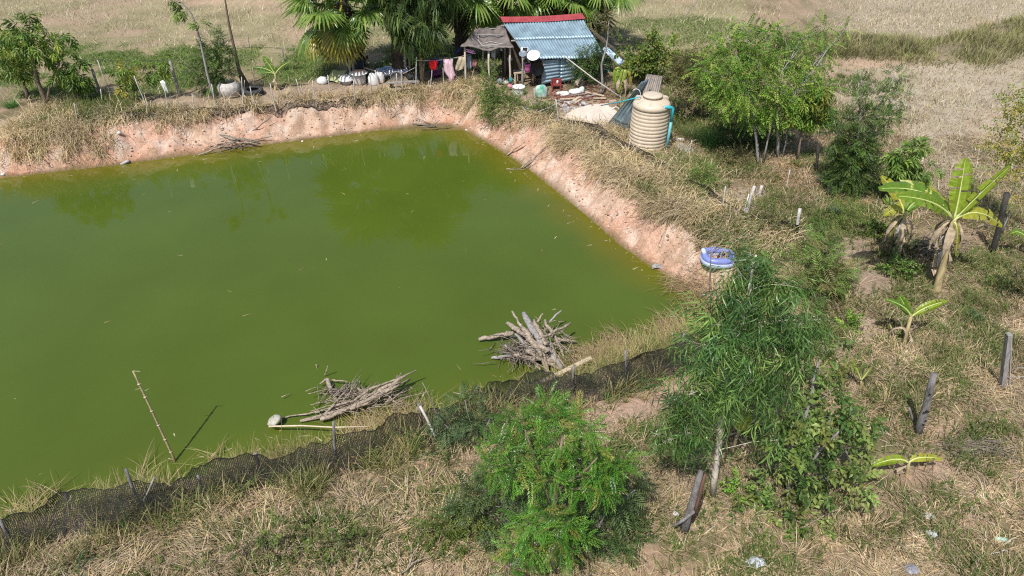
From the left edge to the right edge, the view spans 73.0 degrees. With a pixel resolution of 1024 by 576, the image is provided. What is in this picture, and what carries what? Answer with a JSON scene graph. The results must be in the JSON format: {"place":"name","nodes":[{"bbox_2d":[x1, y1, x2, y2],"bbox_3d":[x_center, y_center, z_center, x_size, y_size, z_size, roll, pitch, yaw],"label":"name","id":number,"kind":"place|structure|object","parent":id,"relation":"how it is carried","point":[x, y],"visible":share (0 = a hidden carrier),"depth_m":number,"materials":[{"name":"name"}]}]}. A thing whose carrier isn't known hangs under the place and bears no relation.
{"place":"outdoors","nodes":[
{"label":"outdoors","id":0,"kind":"place"},
{"bbox_2d":[0,130,704,521],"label":"pond water","id":1,"kind":"structure","parent":0,"point":[222,300],"depth_m":19.04,"materials":[{"name":"liquid"}]},
{"bbox_2d":[132,371,175,461],"bbox_3d":[-7.015,2.587,13.690,0.529,2.267,0.176,24,41,30],"label":"bamboo pole","id":2,"kind":"object","parent":1,"relation":"in","point":[159,427],"visible":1,"depth_m":13.63,"materials":[{"name":"brown wood"}]},
{"bbox_2d":[318,379,373,403],"bbox_3d":[-3.628,2.376,15.585,1.468,0.298,0.874,-6,35,-8],"label":"brushwood","id":3,"kind":"object","parent":1,"relation":"on","point":[336,390],"visible":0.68,"depth_m":15.61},
{"bbox_2d":[0,130,693,510],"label":"floating leaf litter","id":4,"kind":"object","parent":1,"relation":"on","point":[326,258],"visible":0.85,"depth_m":17.72,"materials":[{"name":"plant"}]},
{"bbox_2d":[282,370,432,416],"bbox_3d":[-3.461,2.352,15.400,3.421,0.563,1.645,0,35,0],"label":"brushwood","id":5,"kind":"object","parent":1,"relation":"on","point":[364,390],"visible":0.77,"depth_m":15.32,"materials":[{"name":"wood"}]},
{"bbox_2d":[320,392,384,420],"bbox_3d":[-3.455,2.584,15.055,1.462,0.310,0.109,-13,37,-18],"label":"driftwood log","id":6,"kind":"object","parent":5,"relation":"on","point":[331,416],"visible":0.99,"depth_m":15.00,"materials":[{"name":"wood"}]},
{"bbox_2d":[302,370,416,421],"bbox_3d":[-3.333,2.382,15.288,2.642,0.462,0.133,-16,38,-22],"label":"driftwood log","id":7,"kind":"object","parent":5,"relation":"on","point":[347,402],"visible":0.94,"depth_m":15.24,"materials":[{"name":"wood"}]},
{"bbox_2d":[478,329,577,371],"bbox_3d":[0.405,1.440,16.697,2.684,0.582,1.869,0,35,0],"label":"brushwood","id":8,"kind":"object","parent":1,"relation":"on","point":[518,347],"visible":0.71,"depth_m":16.49,"materials":[{"name":"wood"}]},
{"bbox_2d":[489,316,584,371],"bbox_3d":[0.798,1.298,16.739,2.027,0.640,2.164,-20,40,-27],"label":"brushwood","id":9,"kind":"object","parent":1,"relation":"on","point":[554,343],"visible":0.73,"depth_m":16.53,"materials":[{"name":"wood"}]},
{"bbox_2d":[522,312,541,342],"bbox_3d":[0.491,0.994,16.850,0.185,0.237,1.227,-12,37,-17],"label":"driftwood log","id":10,"kind":"object","parent":9,"relation":"on","point":[528,323],"visible":0.94,"depth_m":16.81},
{"bbox_2d":[0,0,1023,575],"bbox_3d":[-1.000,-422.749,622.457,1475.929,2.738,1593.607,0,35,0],"label":"ground","id":11,"kind":"structure","parent":0,"point":[642,246],"depth_m":26.15,"materials":[{"name":"soil"}]},
{"bbox_2d":[0,29,41,99],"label":"mango tree","id":12,"kind":"object","parent":11,"relation":"on","point":[23,77],"visible":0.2,"depth_m":27.99,"materials":[{"name":"green plant"}]},
{"bbox_2d":[0,10,79,105],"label":"mango tree","id":13,"kind":"object","parent":11,"relation":"on","point":[29,40],"visible":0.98,"depth_m":26.38,"materials":[{"name":"green plant"}]},
{"bbox_2d":[43,51,96,99],"bbox_3d":[-17.366,-8.213,27.189,1.901,2.254,1.401,8,36,12],"label":"mango tree","id":14,"kind":"object","parent":11,"relation":"on","point":[76,82],"visible":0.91,"depth_m":27.02,"materials":[{"name":"green plant"}]},
{"bbox_2d":[107,59,143,102],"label":"sapling","id":15,"kind":"object","parent":11,"relation":"on","point":[131,84],"visible":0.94,"depth_m":27.64,"materials":[{"name":"green plant"}]},
{"bbox_2d":[132,52,173,99],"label":"sapling","id":16,"kind":"object","parent":11,"relation":"on","point":[162,72],"visible":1,"depth_m":27.72,"materials":[{"name":"green plant"}]},
{"bbox_2d":[167,0,216,101],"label":"slender tree","id":17,"kind":"object","parent":11,"relation":"on","point":[192,26],"visible":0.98,"depth_m":26.20,"materials":[{"name":"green plant"}]},
{"bbox_2d":[177,25,242,98],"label":"feathery shrub","id":18,"kind":"object","parent":11,"relation":"on","point":[217,66],"visible":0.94,"depth_m":28.10,"materials":[{"name":"green plant"}]},
{"bbox_2d":[217,79,240,98],"bbox_3d":[-11.654,-8.201,28.533,0.910,0.620,0.910,0,35,0],"label":"water jar","id":19,"kind":"object","parent":11,"relation":"on","point":[232,86],"visible":0.95,"depth_m":28.25,"materials":[{"name":"ceramic"}]},
{"bbox_2d":[224,0,249,86],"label":"slender tree","id":20,"kind":"object","parent":11,"relation":"on","point":[234,49],"visible":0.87,"depth_m":28.91,"materials":[{"name":"brown plant"}]},
{"bbox_2d":[74,88,415,123],"bbox_3d":[-10.268,-7.111,27.669,13.213,0.719,0.745,-9,36,-13],"label":"net fence","id":21,"kind":"object","parent":11,"relation":"on","point":[314,106],"visible":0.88,"depth_m":27.73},
{"bbox_2d":[241,86,263,97],"bbox_3d":[-10.777,-8.170,28.776,0.864,0.240,0.864,0,35,0],"label":"tyre","id":22,"kind":"object","parent":11,"relation":"on","point":[256,90],"visible":0.83,"depth_m":28.63,"materials":[{"name":"black rubber"}]},
{"bbox_2d":[254,56,291,89],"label":"banana plant","id":23,"kind":"object","parent":11,"relation":"on","point":[269,69],"visible":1,"depth_m":28.84,"materials":[{"name":"green plant"}]},
{"bbox_2d":[218,506,365,569],"bbox_3d":[-3.430,4.060,10.946,2.234,1.182,0.717,0,35,0],"label":"bush","id":24,"kind":"object","parent":11,"relation":"on","point":[275,540],"visible":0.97,"depth_m":10.93,"materials":[{"name":"green plant"}]},
{"bbox_2d":[272,0,385,76],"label":"sugar palm","id":25,"kind":"object","parent":11,"relation":"on","point":[341,35],"visible":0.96,"depth_m":28.66,"materials":[{"name":"green plant"}]},
{"bbox_2d":[327,69,346,82],"bbox_3d":[-7.678,-9.284,30.281,0.563,0.500,0.867,19,39,25],"label":"mat","id":26,"kind":"object","parent":11,"relation":"on","point":[335,75],"visible":0.88,"depth_m":30.31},
{"bbox_2d":[349,70,367,84],"bbox_3d":[-6.626,-9.122,30.006,0.800,0.550,0.800,0,35,0],"label":"water jar","id":27,"kind":"object","parent":11,"relation":"on","point":[358,78],"visible":0.92,"depth_m":29.81,"materials":[{"name":"ceramic"}]},
{"bbox_2d":[0,324,718,563],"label":"net fence","id":28,"kind":"object","parent":11,"relation":"on","point":[223,461],"visible":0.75,"depth_m":13.00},
{"bbox_2d":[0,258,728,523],"bbox_3d":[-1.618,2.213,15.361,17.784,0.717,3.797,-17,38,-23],"label":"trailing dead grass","id":29,"kind":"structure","parent":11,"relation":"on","point":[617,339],"depth_m":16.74,"materials":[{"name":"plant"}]},
{"bbox_2d":[0,89,730,288],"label":"clay clods","id":30,"kind":"object","parent":11,"relation":"on","point":[628,227],"visible":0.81,"depth_m":26.05,"materials":[{"name":"soil"}]},
{"bbox_2d":[0,269,747,562],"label":"shore reed grass","id":31,"kind":"structure","parent":11,"relation":"on","point":[271,452],"depth_m":13.91,"materials":[{"name":"plant"}]},
{"bbox_2d":[0,12,772,101],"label":"field grass","id":32,"kind":"structure","parent":11,"relation":"on","point":[251,55],"depth_m":33.02,"materials":[{"name":"plant"}]},
{"bbox_2d":[376,66,407,75],"bbox_3d":[-5.311,-9.580,30.810,1.610,0.592,0.573,-9,36,-12],"label":"day bed","id":33,"kind":"object","parent":11,"relation":"on","point":[387,70],"visible":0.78,"depth_m":30.62,"materials":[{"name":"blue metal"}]},
{"bbox_2d":[0,237,790,575],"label":"fence foot grass","id":34,"kind":"structure","parent":11,"relation":"on","point":[308,477],"depth_m":12.72,"materials":[{"name":"plant"}]},
{"bbox_2d":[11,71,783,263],"bbox_3d":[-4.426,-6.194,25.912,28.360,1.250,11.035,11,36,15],"label":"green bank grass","id":35,"kind":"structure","parent":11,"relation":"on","point":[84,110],"depth_m":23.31,"materials":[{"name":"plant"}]},
{"bbox_2d":[379,0,416,76],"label":"sugar palm","id":36,"kind":"object","parent":11,"relation":"on","point":[397,61],"visible":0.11,"depth_m":30.45,"materials":[{"name":"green plant"}]},
{"bbox_2d":[0,70,817,269],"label":"dry bank grass","id":37,"kind":"structure","parent":11,"relation":"on","point":[565,137],"depth_m":25.20,"materials":[{"name":"plant"}]},
{"bbox_2d":[371,0,468,83],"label":"bamboo clump","id":38,"kind":"object","parent":11,"relation":"on","point":[418,30],"visible":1,"depth_m":28.02,"materials":[{"name":"plant"}]},
{"bbox_2d":[400,502,494,566],"bbox_3d":[-1.057,4.228,11.520,1.561,1.669,1.160,0,35,0],"label":"bush","id":39,"kind":"object","parent":11,"relation":"on","point":[446,533],"visible":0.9,"depth_m":11.29,"materials":[{"name":"green plant"}]},
{"bbox_2d":[408,380,505,463],"bbox_3d":[-1.100,2.718,13.546,2.248,2.022,1.446,-14,37,-19],"label":"feathery bush","id":40,"kind":"object","parent":11,"relation":"on","point":[462,431],"visible":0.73,"depth_m":13.64,"materials":[{"name":"green plant"}]},
{"bbox_2d":[445,0,502,58],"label":"sugar palm","id":41,"kind":"object","parent":11,"relation":"on","point":[489,9],"visible":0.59,"depth_m":31.73,"materials":[{"name":"green plant"}]},
{"bbox_2d":[460,25,513,83],"bbox_3d":[-1.028,-10.002,30.018,2.222,2.155,2.353,0,35,0],"label":"cloth canopy","id":42,"kind":"object","parent":11,"relation":"on","point":[488,39],"visible":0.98,"depth_m":29.40,"materials":[{"name":"grey fabric"}]},
{"bbox_2d":[474,60,533,128],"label":"creeper bush","id":43,"kind":"object","parent":11,"relation":"on","point":[490,90],"visible":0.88,"depth_m":27.08,"materials":[{"name":"green plant"}]},
{"bbox_2d":[455,0,563,54],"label":"sugar palm","id":44,"kind":"object","parent":11,"relation":"on","point":[510,8],"visible":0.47,"depth_m":31.67,"materials":[{"name":"green plant"}]},
{"bbox_2d":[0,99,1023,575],"bbox_3d":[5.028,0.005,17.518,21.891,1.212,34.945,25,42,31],"label":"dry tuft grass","id":45,"kind":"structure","parent":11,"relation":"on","point":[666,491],"depth_m":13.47,"materials":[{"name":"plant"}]},
{"bbox_2d":[0,0,1023,227],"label":"field stubble","id":46,"kind":"object","parent":11,"relation":"on","point":[901,29],"visible":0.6,"depth_m":36.09,"materials":[{"name":"plant"}]},
{"bbox_2d":[17,157,1023,575],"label":"ground weeds","id":47,"kind":"object","parent":11,"relation":"on","point":[455,549],"visible":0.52,"depth_m":11.89,"materials":[{"name":"green plant"}]},
{"bbox_2d":[521,94,561,115],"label":"creeper bush","id":48,"kind":"object","parent":11,"relation":"on","point":[545,104],"visible":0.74,"depth_m":26.80,"materials":[{"name":"green plant"}]},
{"bbox_2d":[438,437,660,575],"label":"feathery bush","id":49,"kind":"object","parent":11,"relation":"on","point":[626,517],"visible":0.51,"depth_m":11.19,"materials":[{"name":"green plant"}]},
{"bbox_2d":[471,381,646,575],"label":"neem tree","id":50,"kind":"object","parent":11,"relation":"on","point":[541,419],"visible":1,"depth_m":9.81,"materials":[{"name":"green plant"}]},
{"bbox_2d":[516,0,603,20],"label":"sugar palm","id":51,"kind":"object","parent":11,"relation":"on","point":[563,10],"visible":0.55,"depth_m":31.52,"materials":[{"name":"green plant"}]},
{"bbox_2d":[499,13,623,84],"bbox_3d":[2.246,-10.799,30.823,5.560,2.593,4.176,-7,36,-9],"label":"tin roofed hut","id":52,"kind":"object","parent":11,"relation":"on","point":[552,40],"visible":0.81,"depth_m":29.88,"materials":[{"name":"blue metal"}]},
{"bbox_2d":[543,85,615,106],"bbox_3d":[2.888,-7.969,28.673,3.433,0.173,2.616,0,35,0],"label":"scrap debris","id":53,"kind":"object","parent":11,"relation":"on","point":[603,101],"visible":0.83,"depth_m":28.55,"materials":[{"name":"wood"}]},
{"bbox_2d":[563,37,614,86],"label":"shrub","id":54,"kind":"object","parent":11,"relation":"on","point":[597,56],"visible":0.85,"depth_m":29.03,"materials":[{"name":"green plant"}]},
{"bbox_2d":[564,103,616,129],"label":"pile","id":55,"kind":"structure","parent":11,"relation":"on","point":[595,109],"depth_m":27.14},
{"bbox_2d":[580,2,621,93],"bbox_3d":[3.541,-9.626,27.994,1.744,3.678,1.289,0,35,0],"label":"bare tree","id":56,"kind":"object","parent":11,"relation":"on","point":[608,34],"visible":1,"depth_m":27.38,"materials":[{"name":"green plant"}]},
{"bbox_2d":[562,0,643,47],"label":"sugar palm","id":57,"kind":"object","parent":11,"relation":"on","point":[613,3],"visible":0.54,"depth_m":31.94,"materials":[{"name":"green plant"}]},
{"bbox_2d":[613,67,631,95],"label":"banana plant","id":58,"kind":"object","parent":11,"relation":"on","point":[621,74],"visible":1,"depth_m":28.30,"materials":[{"name":"green plant"}]},
{"bbox_2d":[608,80,646,127],"bbox_3d":[4.126,-6.633,24.995,0.338,2.216,1.778,-19,39,-25],"label":"tin sheet","id":59,"kind":"object","parent":11,"relation":"on","point":[622,112],"visible":0.86,"depth_m":25.01,"materials":[{"name":"metal"}]},
{"bbox_2d":[617,79,648,130],"bbox_3d":[4.337,-6.601,24.935,0.282,2.172,1.149,-28,44,-34],"label":"tin sheet","id":60,"kind":"object","parent":11,"relation":"on","point":[626,121],"visible":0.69,"depth_m":25.22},
{"bbox_2d":[642,74,662,94],"bbox_3d":[4.942,-7.208,24.603,0.701,0.638,0.502,12,37,16],"label":"tin sheet","id":61,"kind":"object","parent":60,"relation":"on","point":[654,82],"visible":0.64,"depth_m":24.58,"materials":[{"name":"metal"}]},
{"bbox_2d":[629,91,670,152],"bbox_3d":[4.799,-5.789,24.128,1.332,2.010,1.332,0,35,0],"label":"water tank","id":62,"kind":"object","parent":11,"relation":"on","point":[649,121],"visible":0.97,"depth_m":23.64,"materials":[{"name":"beige plastic"}]},
{"bbox_2d":[614,25,686,82],"bbox_3d":[5.769,-9.679,29.143,3.112,2.754,1.922,0,35,0],"label":"yellow green tree","id":63,"kind":"object","parent":11,"relation":"on","point":[647,57],"visible":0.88,"depth_m":28.81,"materials":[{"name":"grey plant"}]},
{"bbox_2d":[556,117,798,231],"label":"dry grass","id":64,"kind":"structure","parent":11,"relation":"on","point":[651,158],"depth_m":23.52,"materials":[{"name":"plant"}]},
{"bbox_2d":[654,41,725,122],"bbox_3d":[6.784,-7.688,25.930,2.808,3.022,2.036,0,35,0],"label":"olive bush","id":65,"kind":"object","parent":11,"relation":"on","point":[688,92],"visible":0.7,"depth_m":25.70,"materials":[{"name":"green plant"}]},
{"bbox_2d":[673,469,706,533],"bbox_3d":[2.819,3.518,11.196,0.376,1.596,0.185,-7,36,-10],"label":"charred stump","id":66,"kind":"object","parent":11,"relation":"on","point":[693,502],"visible":0.96,"depth_m":11.13,"materials":[{"name":"grey wood"}]},
{"bbox_2d":[671,119,708,146],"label":"lemongrass clump","id":67,"kind":"object","parent":11,"relation":"on","point":[686,131],"visible":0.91,"depth_m":25.30,"materials":[{"name":"green plant"}]},
{"bbox_2d":[686,150,731,190],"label":"bush","id":68,"kind":"object","parent":11,"relation":"on","point":[699,170],"visible":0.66,"depth_m":21.68,"materials":[{"name":"green plant"}]},
{"bbox_2d":[687,123,732,150],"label":"lemongrass clump","id":69,"kind":"object","parent":11,"relation":"on","point":[710,140],"visible":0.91,"depth_m":24.66,"materials":[{"name":"green plant"}]},
{"bbox_2d":[700,247,735,268],"bbox_3d":[5.650,-0.870,18.945,0.958,0.384,0.816,0,35,0],"label":"inflatable boat","id":70,"kind":"object","parent":11,"relation":"on","point":[705,257],"visible":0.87,"depth_m":18.76,"materials":[{"name":"blue plastic"}]},
{"bbox_2d":[679,12,793,164],"bbox_3d":[7.093,-6.300,22.322,3.600,4.768,3.011,0,35,0],"label":"feathery tree","id":71,"kind":"object","parent":11,"relation":"on","point":[715,91],"visible":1,"depth_m":21.77,"materials":[{"name":"green plant"}]},
{"bbox_2d":[712,137,762,170],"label":"bush","id":72,"kind":"object","parent":11,"relation":"on","point":[748,161],"visible":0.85,"depth_m":23.16,"materials":[{"name":"green plant"}]},
{"bbox_2d":[635,228,840,497],"bbox_3d":[3.439,1.507,10.898,3.209,5.017,1.986,-8,36,-12],"label":"narrow leaved tree","id":73,"kind":"object","parent":11,"relation":"on","point":[767,382],"visible":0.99,"depth_m":10.30,"materials":[{"name":"green plant"}]},
{"bbox_2d":[726,407,752,452],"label":"banana plant","id":74,"kind":"object","parent":11,"relation":"on","point":[741,427],"visible":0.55,"depth_m":12.63,"materials":[{"name":"green plant"}]},
{"bbox_2d":[719,466,778,509],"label":"bush","id":75,"kind":"object","parent":11,"relation":"on","point":[752,486],"visible":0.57,"depth_m":12.11,"materials":[{"name":"green plant"}]},
{"bbox_2d":[709,105,797,153],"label":"dark shrub","id":76,"kind":"object","parent":11,"relation":"on","point":[734,134],"visible":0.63,"depth_m":24.22,"materials":[{"name":"green plant"}]},
{"bbox_2d":[725,192,794,232],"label":"bush","id":77,"kind":"object","parent":11,"relation":"on","point":[757,205],"visible":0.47,"depth_m":19.75,"materials":[{"name":"green plant"}]},
{"bbox_2d":[750,195,812,239],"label":"bush","id":78,"kind":"object","parent":11,"relation":"on","point":[778,219],"visible":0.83,"depth_m":19.47,"materials":[{"name":"green plant"}]},
{"bbox_2d":[724,154,869,205],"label":"grass","id":79,"kind":"structure","parent":11,"relation":"on","point":[776,167],"depth_m":22.75,"materials":[{"name":"plant"}]},
{"bbox_2d":[735,8,862,157],"bbox_3d":[9.747,-6.798,23.378,6.213,4.404,2.782,-22,41,-29],"label":"feathery tree","id":80,"kind":"object","parent":11,"relation":"on","point":[763,119],"visible":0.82,"depth_m":22.58,"materials":[{"name":"green plant"}]},
{"bbox_2d":[725,339,889,541],"bbox_3d":[5.050,2.728,11.527,2.870,3.709,2.032,0,35,0],"label":"broad leaved bush","id":81,"kind":"object","parent":11,"relation":"on","point":[842,422],"visible":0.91,"depth_m":11.51,"materials":[{"name":"green plant"}]},
{"bbox_2d":[779,77,842,160],"bbox_3d":[9.855,-5.486,22.845,2.192,2.828,1.523,0,35,0],"label":"yellow green tree","id":82,"kind":"object","parent":11,"relation":"on","point":[821,98],"visible":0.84,"depth_m":22.48,"materials":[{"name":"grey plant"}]},
{"bbox_2d":[782,219,846,267],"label":"bush","id":83,"kind":"object","parent":11,"relation":"on","point":[830,244],"visible":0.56,"depth_m":18.38,"materials":[{"name":"green plant"}]},
{"bbox_2d":[608,11,1023,86],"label":"dike weeds","id":84,"kind":"object","parent":11,"relation":"on","point":[872,45],"visible":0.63,"depth_m":32.50,"materials":[{"name":"green plant"}]},
{"bbox_2d":[778,239,862,311],"bbox_3d":[7.635,-0.203,17.130,2.060,1.849,1.787,-29,44,-35],"label":"bush","id":85,"kind":"object","parent":11,"relation":"on","point":[831,275],"visible":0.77,"depth_m":16.84,"materials":[{"name":"green plant"}]},
{"bbox_2d":[802,209,844,237],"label":"bush","id":86,"kind":"object","parent":11,"relation":"on","point":[827,222],"visible":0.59,"depth_m":19.48,"materials":[{"name":"green plant"}]},
{"bbox_2d":[799,284,852,320],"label":"bush","id":87,"kind":"object","parent":11,"relation":"on","point":[825,305],"visible":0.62,"depth_m":16.59,"materials":[{"name":"green plant"}]},
{"bbox_2d":[834,308,866,338],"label":"bush","id":88,"kind":"object","parent":11,"relation":"on","point":[853,318],"visible":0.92,"depth_m":15.93,"materials":[{"name":"green plant"}]},
{"bbox_2d":[829,196,878,232],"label":"bush","id":89,"kind":"object","parent":11,"relation":"on","point":[853,219],"visible":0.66,"depth_m":19.91,"materials":[{"name":"green plant"}]},
{"bbox_2d":[813,63,914,199],"bbox_3d":[10.425,-4.562,20.746,2.651,4.274,1.917,0,35,0],"label":"feathery shrub","id":90,"kind":"object","parent":11,"relation":"on","point":[854,159],"visible":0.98,"depth_m":20.64,"materials":[{"name":"green plant"}]},
{"bbox_2d":[861,213,897,239],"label":"bush","id":91,"kind":"object","parent":11,"relation":"on","point":[881,224],"visible":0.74,"depth_m":19.45,"materials":[{"name":"green plant"}]},
{"bbox_2d":[880,175,924,255],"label":"banana plant","id":92,"kind":"object","parent":11,"relation":"on","point":[902,207],"visible":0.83,"depth_m":17.86,"materials":[{"name":"green plant"}]},
{"bbox_2d":[872,246,932,280],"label":"bush","id":93,"kind":"object","parent":11,"relation":"on","point":[898,259],"visible":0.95,"depth_m":17.84,"materials":[{"name":"green plant"}]},
{"bbox_2d":[872,453,942,476],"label":"banana plant","id":94,"kind":"object","parent":11,"relation":"on","point":[890,461],"visible":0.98,"depth_m":12.36,"materials":[{"name":"green plant"}]},
{"bbox_2d":[877,136,945,216],"bbox_3d":[11.780,-3.193,20.594,1.952,2.543,1.493,0,35,0],"label":"mango tree","id":95,"kind":"object","parent":11,"relation":"on","point":[908,168],"visible":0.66,"depth_m":20.32,"materials":[{"name":"green plant"}]},
{"bbox_2d":[885,295,946,346],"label":"banana plant","id":96,"kind":"object","parent":11,"relation":"on","point":[906,308],"visible":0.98,"depth_m":15.09,"materials":[{"name":"green plant"}]},
{"bbox_2d":[914,372,936,435],"bbox_3d":[7.789,2.268,13.040,0.352,1.718,0.178,0,35,0],"label":"stump post","id":97,"kind":"object","parent":11,"relation":"on","point":[922,417],"visible":0.98,"depth_m":12.96,"materials":[{"name":"grey wood"}]},
{"bbox_2d":[903,229,980,263],"bbox_3d":[11.610,-1.207,18.897,2.140,0.324,1.628,-12,37,-17],"label":"dead brush","id":98,"kind":"object","parent":11,"relation":"on","point":[927,251],"visible":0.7,"depth_m":18.74,"materials":[{"name":"plant"}]},
{"bbox_2d":[878,158,1010,291],"bbox_3d":[9.946,-1.539,16.783,3.483,3.430,1.430,-8,36,-11],"label":"banana plant","id":99,"kind":"object","parent":11,"relation":"on","point":[918,193],"visible":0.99,"depth_m":16.12,"materials":[{"name":"green plant"}]},
{"bbox_2d":[933,262,993,293],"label":"bush","id":100,"kind":"object","parent":11,"relation":"on","point":[968,277],"visible":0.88,"depth_m":17.53,"materials":[{"name":"green plant"}]},
{"bbox_2d":[927,429,1023,464],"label":"brush heap","id":101,"kind":"object","parent":11,"relation":"on","point":[985,447],"visible":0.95,"depth_m":13.08,"materials":[{"name":"plant"}]},
{"bbox_2d":[971,83,1023,234],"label":"yellow tree","id":102,"kind":"object","parent":11,"relation":"on","point":[1016,132],"visible":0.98,"depth_m":18.33,"materials":[{"name":"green plant"}]},
{"bbox_2d":[990,192,1009,253],"bbox_3d":[12.899,-1.623,18.325,0.537,2.015,0.170,0,35,0],"label":"wooden post","id":103,"kind":"object","parent":11,"relation":"on","point":[1001,218],"visible":0.81,"depth_m":18.17,"materials":[{"name":"grey wood"}]},
{"bbox_2d":[987,260,1023,299],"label":"dark shrub","id":104,"kind":"object","parent":11,"relation":"on","point":[1019,283],"visible":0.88,"depth_m":17.08,"materials":[{"name":"green plant"}]},
{"bbox_2d":[999,332,1023,388],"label":"square post","id":105,"kind":"object","parent":11,"relation":"on","point":[1006,356],"visible":0.92,"depth_m":14.04,"materials":[{"name":"concrete"}]},
{"bbox_2d":[2,57,1023,575],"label":"green tuft grass","id":106,"kind":"structure","parent":0,"point":[994,261],"depth_m":13.79,"materials":[{"name":"plant"}]},
{"bbox_3d":[-4.034,-8.907,29.122,0.195,1.617,0.050,0,35,0],"label":"washing stake","id":107,"kind":"object","parent":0,"visible":0},
{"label":"clothes line","id":108,"kind":"object","parent":107,"relation":"attached to","visible":0},
{"bbox_2d":[443,59,455,81],"bbox_3d":[-2.641,-9.198,29.412,0.503,1.068,0.072,0,35,0],"label":"garment","id":109,"kind":"object","parent":108,"relation":"hanging from","point":[449,69],"visible":0.88,"depth_m":29.35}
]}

